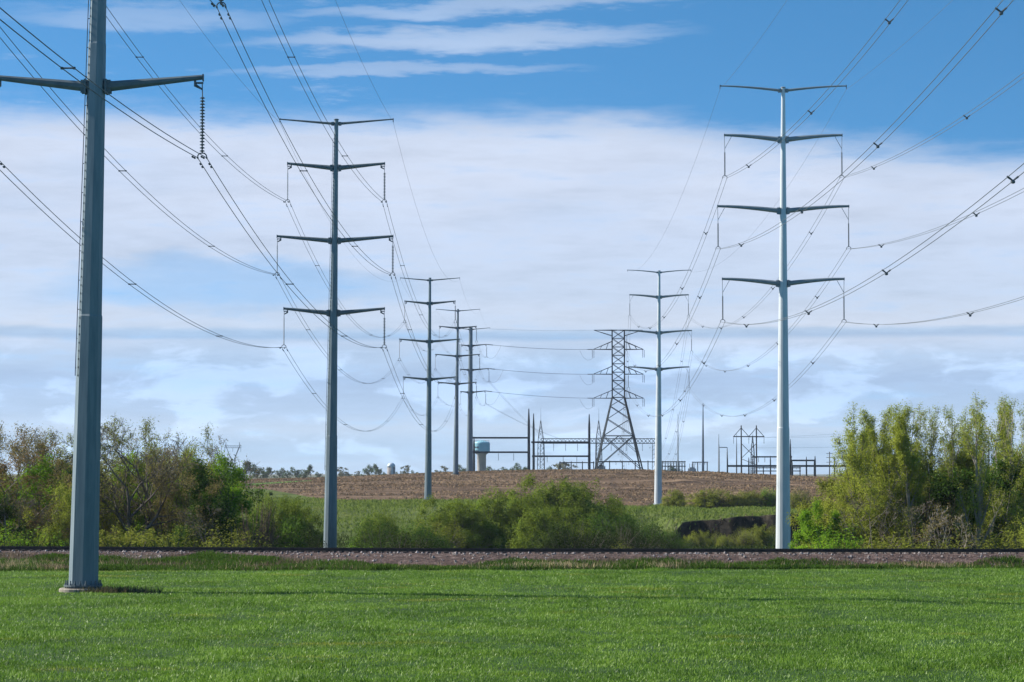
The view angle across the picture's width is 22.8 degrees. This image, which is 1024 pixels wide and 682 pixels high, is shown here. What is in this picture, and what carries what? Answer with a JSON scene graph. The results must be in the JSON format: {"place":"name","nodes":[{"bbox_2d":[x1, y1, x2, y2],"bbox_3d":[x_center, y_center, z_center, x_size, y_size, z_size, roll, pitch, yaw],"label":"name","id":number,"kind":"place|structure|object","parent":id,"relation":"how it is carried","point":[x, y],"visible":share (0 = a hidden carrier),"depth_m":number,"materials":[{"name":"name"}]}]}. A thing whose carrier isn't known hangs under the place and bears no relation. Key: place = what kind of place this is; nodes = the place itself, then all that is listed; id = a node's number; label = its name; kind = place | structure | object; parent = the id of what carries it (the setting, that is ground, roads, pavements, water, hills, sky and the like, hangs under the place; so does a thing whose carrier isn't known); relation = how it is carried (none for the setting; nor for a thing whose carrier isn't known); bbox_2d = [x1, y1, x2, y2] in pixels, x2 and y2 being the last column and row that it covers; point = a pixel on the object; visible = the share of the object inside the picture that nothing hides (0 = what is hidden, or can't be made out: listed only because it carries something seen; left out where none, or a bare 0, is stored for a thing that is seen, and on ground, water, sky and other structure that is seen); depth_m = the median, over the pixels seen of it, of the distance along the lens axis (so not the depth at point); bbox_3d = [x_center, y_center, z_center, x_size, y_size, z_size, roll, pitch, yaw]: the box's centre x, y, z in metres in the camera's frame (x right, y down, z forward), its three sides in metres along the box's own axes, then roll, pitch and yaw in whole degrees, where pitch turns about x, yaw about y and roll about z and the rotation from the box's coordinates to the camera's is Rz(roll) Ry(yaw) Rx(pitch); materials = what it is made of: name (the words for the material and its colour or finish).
{"place":"outdoors","nodes":[
{"label":"outdoors","id":0,"kind":"place"},
{"bbox_2d":[9,474,837,479],"bbox_3d":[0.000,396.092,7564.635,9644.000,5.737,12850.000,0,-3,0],"label":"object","id":1,"kind":"structure","parent":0,"point":[323,475],"depth_m":5869.65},
{"bbox_2d":[475,440,489,470],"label":"water tower","id":2,"kind":"structure","parent":1,"relation":"on","point":[482,445],"depth_m":1296.31,"materials":[{"name":"metal"}]},
{"bbox_2d":[0,550,1023,570],"bbox_3d":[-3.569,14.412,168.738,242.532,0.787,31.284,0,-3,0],"label":"railway bank","id":3,"kind":"structure","parent":0,"point":[134,557],"depth_m":163.56,"materials":[{"name":"grey gravel"}]},
{"bbox_2d":[0,557,1022,569],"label":"straw","id":4,"kind":"object","parent":3,"relation":"on","point":[513,564],"visible":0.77,"depth_m":160.20,"materials":[{"name":"beige plant"}]},
{"bbox_2d":[0,549,1023,570],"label":"weeds","id":5,"kind":"object","parent":3,"relation":"on","point":[209,557],"visible":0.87,"depth_m":160.37,"materials":[{"name":"green plant"}]},
{"bbox_2d":[0,549,1023,570],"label":"dead weeds","id":6,"kind":"object","parent":3,"relation":"on","point":[5,554],"visible":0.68,"depth_m":162.17,"materials":[{"name":"brown plant"}]},
{"bbox_2d":[0,546,1023,553],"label":"railway track","id":7,"kind":"structure","parent":3,"relation":"on","point":[470,550],"depth_m":167.12,"materials":[{"name":"metal"}]},
{"bbox_2d":[0,566,1023,681],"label":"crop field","id":8,"kind":"structure","parent":0,"point":[508,660],"depth_m":95.69,"materials":[{"name":"plant"}]},
{"bbox_2d":[0,0,226,592],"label":"transmission pole","id":9,"kind":"object","parent":8,"relation":"on","point":[84,551],"visible":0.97,"depth_m":129.89,"materials":[{"name":"metal"}]},
{"bbox_2d":[0,7,205,158],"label":"power line","id":10,"kind":"object","parent":9,"relation":"attached to","point":[74,68],"visible":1,"depth_m":97.66,"materials":[{"name":"grey metal"}]},
{"bbox_2d":[0,27,278,275],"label":"power line","id":11,"kind":"object","parent":9,"relation":"attached to","point":[119,164],"visible":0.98,"depth_m":174.81,"materials":[{"name":"grey metal"}]},
{"bbox_2d":[0,161,284,348],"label":"power line","id":12,"kind":"object","parent":9,"relation":"attached to","point":[1,163],"visible":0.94,"depth_m":170.26,"materials":[{"name":"grey metal"}]},
{"bbox_2d":[198,159,385,348],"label":"power line","id":13,"kind":"object","parent":9,"relation":"attached to","point":[202,166],"visible":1,"depth_m":161.23,"materials":[{"name":"grey metal"}]},
{"bbox_2d":[217,8,394,275],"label":"power line","id":14,"kind":"object","parent":9,"relation":"attached to","point":[221,18],"visible":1,"depth_m":161.12,"materials":[{"name":"grey metal"}]},
{"bbox_2d":[66,584,163,592],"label":"trampled weeds","id":15,"kind":"object","parent":8,"relation":"on","point":[116,589],"visible":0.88,"depth_m":128.46,"materials":[{"name":"green plant"}]},
{"bbox_2d":[0,0,1023,473],"label":"sky","id":16,"kind":"structure","parent":0,"point":[549,148],"materials":[{"name":"blue"}]},
{"bbox_2d":[108,489,952,536],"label":"pasture ground","id":17,"kind":"structure","parent":0,"point":[281,494],"depth_m":454.32,"materials":[{"name":"green plant"}]},
{"bbox_2d":[398,277,460,499],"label":"transmission pole","id":18,"kind":"object","parent":17,"relation":"on","point":[428,457],"visible":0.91,"depth_m":523.96,"materials":[{"name":"metal"}]},
{"bbox_2d":[679,487,734,507],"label":"olive bush","id":19,"kind":"object","parent":17,"relation":"on","point":[706,501],"visible":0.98,"depth_m":497.46,"materials":[{"name":"green plant"}]},
{"bbox_2d":[727,490,775,506],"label":"olive bush","id":20,"kind":"object","parent":17,"relation":"on","point":[754,499],"visible":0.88,"depth_m":497.00,"materials":[{"name":"green plant"}]},
{"bbox_2d":[239,470,840,506],"bbox_3d":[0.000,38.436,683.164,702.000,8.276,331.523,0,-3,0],"label":"harvested field","id":21,"kind":"structure","parent":0,"point":[631,480],"depth_m":614.75,"materials":[{"name":"brown soil"}]},
{"bbox_2d":[3,469,842,505],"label":"corn residue","id":22,"kind":"object","parent":21,"relation":"on","point":[681,474],"visible":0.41,"depth_m":642.95},
{"bbox_2d":[435,309,479,474],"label":"transmission pole","id":23,"kind":"object","parent":21,"relation":"on","point":[455,451],"visible":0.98,"depth_m":712.11,"materials":[{"name":"metal"}]},
{"bbox_2d":[460,327,488,470],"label":"transmission pole","id":24,"kind":"object","parent":21,"relation":"on","point":[470,392],"visible":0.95,"depth_m":818.57,"materials":[{"name":"metal"}]},
{"bbox_2d":[626,269,691,504],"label":"transmission pole","id":25,"kind":"object","parent":21,"relation":"on","point":[658,463],"visible":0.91,"depth_m":533.03,"materials":[{"name":"metal"}]},
{"bbox_2d":[312,533,799,547],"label":"valley ground","id":26,"kind":"structure","parent":0,"point":[358,537],"depth_m":404.77,"materials":[{"name":"green plant"}]},
{"bbox_2d":[0,492,41,545],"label":"leafy tree","id":27,"kind":"object","parent":26,"relation":"on","point":[8,510],"visible":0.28,"depth_m":201.28,"materials":[{"name":"green plant"}]},
{"bbox_2d":[0,430,68,542],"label":"budding tree","id":28,"kind":"object","parent":26,"relation":"on","point":[4,467],"visible":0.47,"depth_m":204.52,"materials":[{"name":"green plant"}]},
{"bbox_2d":[0,477,70,539],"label":"bare tree","id":29,"kind":"object","parent":26,"relation":"on","point":[23,506],"visible":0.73,"depth_m":200.86,"materials":[{"name":"grey plant"}]},
{"bbox_2d":[0,446,72,545],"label":"leafy tree","id":30,"kind":"object","parent":26,"relation":"on","point":[47,472],"visible":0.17,"depth_m":208.35,"materials":[{"name":"green plant"}]},
{"bbox_2d":[17,478,71,545],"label":"leafy tree","id":31,"kind":"object","parent":26,"relation":"on","point":[66,498],"visible":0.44,"depth_m":199.88,"materials":[{"name":"green plant"}]},
{"bbox_2d":[0,421,128,541],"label":"budding tree","id":32,"kind":"object","parent":26,"relation":"on","point":[60,461],"visible":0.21,"depth_m":211.87,"materials":[{"name":"green plant"}]},
{"bbox_2d":[0,424,141,498],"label":"budding tree","id":33,"kind":"object","parent":26,"relation":"on","point":[46,440],"visible":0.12,"depth_m":227.56,"materials":[{"name":"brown plant"}]},
{"bbox_2d":[50,426,175,533],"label":"bare tree","id":34,"kind":"object","parent":26,"relation":"on","point":[71,455],"visible":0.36,"depth_m":211.04,"materials":[{"name":"brown plant"}]},
{"bbox_2d":[43,457,182,542],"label":"budding tree","id":35,"kind":"object","parent":26,"relation":"on","point":[130,491],"visible":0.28,"depth_m":202.55,"materials":[{"name":"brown plant"}]},
{"bbox_2d":[99,461,137,543],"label":"leafy tree","id":36,"kind":"object","parent":26,"relation":"on","point":[107,518],"visible":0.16,"depth_m":214.87,"materials":[{"name":"green plant"}]},
{"bbox_2d":[99,520,147,546],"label":"olive bush","id":37,"kind":"object","parent":26,"relation":"on","point":[103,536],"visible":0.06,"depth_m":192.11,"materials":[{"name":"green plant"}]},
{"bbox_2d":[62,423,209,546],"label":"bare tree","id":38,"kind":"object","parent":26,"relation":"on","point":[129,499],"visible":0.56,"depth_m":201.53,"materials":[{"name":"brown plant"}]},
{"bbox_2d":[99,524,187,546],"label":"olive bush","id":39,"kind":"object","parent":26,"relation":"on","point":[143,542],"visible":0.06,"depth_m":191.01,"materials":[{"name":"green plant"}]},
{"bbox_2d":[99,449,188,542],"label":"leafy tree","id":40,"kind":"object","parent":26,"relation":"on","point":[138,521],"visible":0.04,"depth_m":215.06,"materials":[{"name":"green plant"}]},
{"bbox_2d":[100,412,190,542],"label":"bare tree","id":41,"kind":"object","parent":26,"relation":"on","point":[125,459],"visible":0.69,"depth_m":206.66,"materials":[{"name":"brown plant"}]},
{"bbox_2d":[142,447,223,546],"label":"budding tree","id":42,"kind":"object","parent":26,"relation":"on","point":[187,482],"visible":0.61,"depth_m":200.37,"materials":[{"name":"green plant"}]},
{"bbox_2d":[152,487,235,546],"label":"leafy tree","id":43,"kind":"object","parent":26,"relation":"on","point":[204,502],"visible":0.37,"depth_m":198.00,"materials":[{"name":"green plant"}]},
{"bbox_2d":[163,485,224,546],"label":"leafy bush","id":44,"kind":"object","parent":26,"relation":"on","point":[198,522],"visible":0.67,"depth_m":197.26,"materials":[{"name":"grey plant"}]},
{"bbox_2d":[167,449,260,546],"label":"leafy tree","id":45,"kind":"object","parent":26,"relation":"on","point":[235,490],"visible":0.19,"depth_m":205.87,"materials":[{"name":"green plant"}]},
{"bbox_2d":[194,518,278,546],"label":"brush","id":46,"kind":"object","parent":26,"relation":"on","point":[232,540],"visible":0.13,"depth_m":193.12,"materials":[{"name":"green plant"}]},
{"bbox_2d":[173,451,307,547],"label":"leafy tree","id":47,"kind":"object","parent":26,"relation":"on","point":[287,532],"visible":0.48,"depth_m":200.40,"materials":[{"name":"green plant"}]},
{"bbox_2d":[233,490,282,546],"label":"dead brush","id":48,"kind":"object","parent":26,"relation":"on","point":[267,533],"visible":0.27,"depth_m":196.58,"materials":[{"name":"brown plant"}]},
{"bbox_2d":[245,492,314,546],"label":"willow shrub","id":49,"kind":"object","parent":26,"relation":"on","point":[290,511],"visible":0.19,"depth_m":266.41,"materials":[{"name":"green plant"}]},
{"bbox_2d":[272,493,323,547],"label":"willow shrub","id":50,"kind":"object","parent":26,"relation":"on","point":[315,520],"visible":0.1,"depth_m":297.80,"materials":[{"name":"green plant"}]},
{"bbox_2d":[275,118,394,547],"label":"transmission pole","id":51,"kind":"object","parent":26,"relation":"on","point":[333,313],"visible":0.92,"depth_m":273.29,"materials":[{"name":"metal"}]},
{"bbox_2d":[341,513,398,547],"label":"dark bush","id":52,"kind":"object","parent":26,"relation":"on","point":[362,533],"visible":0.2,"depth_m":269.17,"materials":[{"name":"green plant"}]},
{"bbox_2d":[353,509,414,545],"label":"willow shrub","id":53,"kind":"object","parent":26,"relation":"on","point":[378,521],"visible":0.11,"depth_m":287.84,"materials":[{"name":"green plant"}]},
{"bbox_2d":[354,523,434,547],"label":"dark bush","id":54,"kind":"object","parent":26,"relation":"on","point":[402,541],"visible":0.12,"depth_m":238.99,"materials":[{"name":"green plant"}]},
{"bbox_2d":[4,531,802,548],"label":"valley undergrowth","id":55,"kind":"object","parent":26,"relation":"on","point":[348,541],"visible":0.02,"depth_m":332.26,"materials":[{"name":"green plant"}]},
{"bbox_2d":[368,525,445,547],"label":"dark bush","id":56,"kind":"object","parent":26,"relation":"on","point":[418,545],"visible":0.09,"depth_m":235.48,"materials":[{"name":"green plant"}]},
{"bbox_2d":[386,520,453,547],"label":"dark bush","id":57,"kind":"object","parent":26,"relation":"on","point":[426,534],"visible":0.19,"depth_m":283.60,"materials":[{"name":"green plant"}]},
{"bbox_2d":[414,520,470,547],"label":"olive bush","id":58,"kind":"object","parent":26,"relation":"on","point":[448,529],"visible":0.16,"depth_m":298.69,"materials":[{"name":"green plant"}]},
{"bbox_2d":[413,492,508,547],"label":"willow shrub","id":59,"kind":"object","parent":26,"relation":"on","point":[471,524],"visible":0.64,"depth_m":316.44,"materials":[{"name":"green plant"}]},
{"bbox_2d":[438,484,552,547],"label":"willow shrub","id":60,"kind":"object","parent":26,"relation":"on","point":[506,524],"visible":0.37,"depth_m":321.81,"materials":[{"name":"green plant"}]},
{"bbox_2d":[489,470,614,535],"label":"willow shrub","id":61,"kind":"object","parent":26,"relation":"on","point":[579,501],"visible":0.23,"depth_m":342.81,"materials":[{"name":"green plant"}]},
{"bbox_2d":[505,499,600,547],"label":"willow shrub","id":62,"kind":"object","parent":26,"relation":"on","point":[533,522],"visible":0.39,"depth_m":296.21,"materials":[{"name":"green plant"}]},
{"bbox_2d":[525,513,620,547],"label":"dark bush","id":63,"kind":"object","parent":26,"relation":"on","point":[563,542],"visible":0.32,"depth_m":259.93,"materials":[{"name":"green plant"}]},
{"bbox_2d":[544,477,638,530],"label":"willow shrub","id":64,"kind":"object","parent":26,"relation":"on","point":[616,509],"visible":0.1,"depth_m":347.37,"materials":[{"name":"green plant"}]},
{"bbox_2d":[581,508,656,544],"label":"dark bush","id":65,"kind":"object","parent":26,"relation":"on","point":[598,523],"visible":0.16,"depth_m":319.32,"materials":[{"name":"green plant"}]},
{"bbox_2d":[582,516,671,548],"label":"dark bush","id":66,"kind":"object","parent":26,"relation":"on","point":[631,535],"visible":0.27,"depth_m":268.02,"materials":[{"name":"green plant"}]},
{"bbox_2d":[743,523,775,547],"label":"olive bush","id":67,"kind":"object","parent":26,"relation":"on","point":[765,539],"visible":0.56,"depth_m":395.90,"materials":[{"name":"green plant"}]},
{"bbox_2d":[715,85,850,548],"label":"transmission pole","id":68,"kind":"object","parent":26,"relation":"on","point":[783,534],"visible":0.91,"depth_m":266.35,"materials":[{"name":"metal"}]},
{"bbox_2d":[718,0,1012,248],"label":"power line","id":69,"kind":"object","parent":68,"relation":"attached to","point":[1000,14],"visible":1,"depth_m":144.58,"materials":[{"name":"grey metal"}]},
{"bbox_2d":[723,163,1023,327],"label":"power line","id":70,"kind":"object","parent":68,"relation":"attached to","point":[1012,182],"visible":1,"depth_m":141.85,"materials":[{"name":"grey metal"}]},
{"bbox_2d":[787,497,851,548],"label":"leafy tree","id":71,"kind":"object","parent":26,"relation":"on","point":[806,515],"visible":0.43,"depth_m":198.82,"materials":[{"name":"green plant"}]},
{"bbox_2d":[786,472,872,548],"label":"leafy tree","id":72,"kind":"object","parent":26,"relation":"on","point":[824,484],"visible":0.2,"depth_m":207.21,"materials":[{"name":"green plant"}]},
{"bbox_2d":[799,524,874,548],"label":"green bush","id":73,"kind":"object","parent":26,"relation":"on","point":[838,544],"visible":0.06,"depth_m":191.92,"materials":[{"name":"green plant"}]},
{"bbox_2d":[801,480,884,548],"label":"leafy tree","id":74,"kind":"object","parent":26,"relation":"on","point":[833,506],"visible":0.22,"depth_m":202.26,"materials":[{"name":"green plant"}]},
{"bbox_2d":[809,467,933,548],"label":"leafy tree","id":75,"kind":"object","parent":26,"relation":"on","point":[879,501],"visible":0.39,"depth_m":199.72,"materials":[{"name":"green plant"}]},
{"bbox_2d":[828,402,922,548],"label":"poplar","id":76,"kind":"object","parent":26,"relation":"on","point":[856,466],"visible":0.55,"depth_m":204.24,"materials":[{"name":"green plant"}]},
{"bbox_2d":[854,403,905,538],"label":"poplar","id":77,"kind":"object","parent":26,"relation":"on","point":[872,436],"visible":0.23,"depth_m":212.14,"materials":[{"name":"green plant"}]},
{"bbox_2d":[821,481,943,548],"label":"bare tree","id":78,"kind":"object","parent":26,"relation":"on","point":[895,509],"visible":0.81,"depth_m":197.60,"materials":[{"name":"grey plant"}]},
{"bbox_2d":[858,532,935,548],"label":"olive bush","id":79,"kind":"object","parent":26,"relation":"on","point":[877,544],"visible":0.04,"depth_m":192.62,"materials":[{"name":"green plant"}]},
{"bbox_2d":[866,452,933,548],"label":"leafy tree","id":80,"kind":"object","parent":26,"relation":"on","point":[883,519],"visible":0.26,"depth_m":202.98,"materials":[{"name":"green plant"}]},
{"bbox_2d":[876,399,929,548],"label":"poplar","id":81,"kind":"object","parent":26,"relation":"on","point":[910,468],"visible":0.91,"depth_m":201.26,"materials":[{"name":"green plant"}]},
{"bbox_2d":[890,402,936,522],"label":"poplar","id":82,"kind":"object","parent":26,"relation":"on","point":[918,443],"visible":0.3,"depth_m":210.89,"materials":[{"name":"green plant"}]},
{"bbox_2d":[898,404,980,507],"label":"poplar","id":83,"kind":"object","parent":26,"relation":"on","point":[966,464],"visible":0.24,"depth_m":212.00,"materials":[{"name":"green plant"}]},
{"bbox_2d":[913,478,970,548],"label":"dead brush","id":84,"kind":"object","parent":26,"relation":"on","point":[950,533],"visible":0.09,"depth_m":202.02,"materials":[{"name":"brown plant"}]},
{"bbox_2d":[915,404,970,539],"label":"poplar","id":85,"kind":"object","parent":26,"relation":"on","point":[934,458],"visible":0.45,"depth_m":209.23,"materials":[{"name":"green plant"}]},
{"bbox_2d":[881,451,1013,548],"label":"leafy tree","id":86,"kind":"object","parent":26,"relation":"on","point":[954,469],"visible":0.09,"depth_m":210.22,"materials":[{"name":"green plant"}]},
{"bbox_2d":[913,502,986,548],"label":"bush","id":87,"kind":"object","parent":26,"relation":"on","point":[941,522],"visible":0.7,"depth_m":194.68,"materials":[{"name":"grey plant"}]},
{"bbox_2d":[901,467,1022,548],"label":"leafy tree","id":88,"kind":"object","parent":26,"relation":"on","point":[944,492],"visible":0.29,"depth_m":206.22,"materials":[{"name":"green plant"}]},
{"bbox_2d":[934,406,997,509],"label":"poplar","id":89,"kind":"object","parent":26,"relation":"on","point":[963,449],"visible":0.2,"depth_m":211.42,"materials":[{"name":"green plant"}]},
{"bbox_2d":[952,392,1008,548],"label":"poplar","id":90,"kind":"object","parent":26,"relation":"on","point":[981,520],"visible":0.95,"depth_m":200.63,"materials":[{"name":"green plant"}]},
{"bbox_2d":[944,453,1023,548],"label":"leafy tree","id":91,"kind":"object","parent":26,"relation":"on","point":[1004,484],"visible":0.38,"depth_m":204.11,"materials":[{"name":"green plant"}]},
{"bbox_2d":[955,398,1023,536],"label":"poplar","id":92,"kind":"object","parent":26,"relation":"on","point":[1008,445],"visible":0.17,"depth_m":210.91,"materials":[{"name":"green plant"}]},
{"bbox_2d":[980,392,1023,548],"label":"poplar","id":93,"kind":"object","parent":26,"relation":"on","point":[1006,421],"visible":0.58,"depth_m":203.72,"materials":[{"name":"green plant"}]},
{"bbox_2d":[981,482,1023,548],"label":"leafy tree","id":94,"kind":"object","parent":26,"relation":"on","point":[1014,507],"visible":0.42,"depth_m":198.59,"materials":[{"name":"green plant"}]},
{"bbox_2d":[316,513,808,543],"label":"creek bank","id":95,"kind":"structure","parent":0,"point":[726,526],"depth_m":412.71,"materials":[{"name":"brown soil"}]},
{"bbox_3d":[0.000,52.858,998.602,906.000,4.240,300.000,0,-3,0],"label":"substation yard","id":96,"kind":"structure","parent":0,"visible":0},
{"bbox_2d":[473,409,529,470],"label":"substation gantry","id":97,"kind":"object","parent":96,"relation":"on","point":[527,451],"visible":1,"depth_m":878.98,"materials":[{"name":"metal"}]},
{"bbox_2d":[531,413,590,469],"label":"substation gantry","id":98,"kind":"object","parent":96,"relation":"on","point":[533,442],"visible":1,"depth_m":884.02,"materials":[{"name":"metal"}]},
{"bbox_2d":[540,438,654,469],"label":"truss gantry","id":99,"kind":"object","parent":96,"relation":"on","point":[596,445],"visible":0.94,"depth_m":908.61,"materials":[{"name":"metal"}]},
{"bbox_2d":[592,330,644,468],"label":"lattice tower","id":100,"kind":"structure","parent":96,"relation":"on","point":[619,426],"depth_m":869.07,"materials":[{"name":"metal"}]},
{"bbox_2d":[727,439,845,475],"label":"substation gantry","id":101,"kind":"object","parent":96,"relation":"on","point":[749,465],"visible":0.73,"depth_m":883.61,"materials":[{"name":"metal"}]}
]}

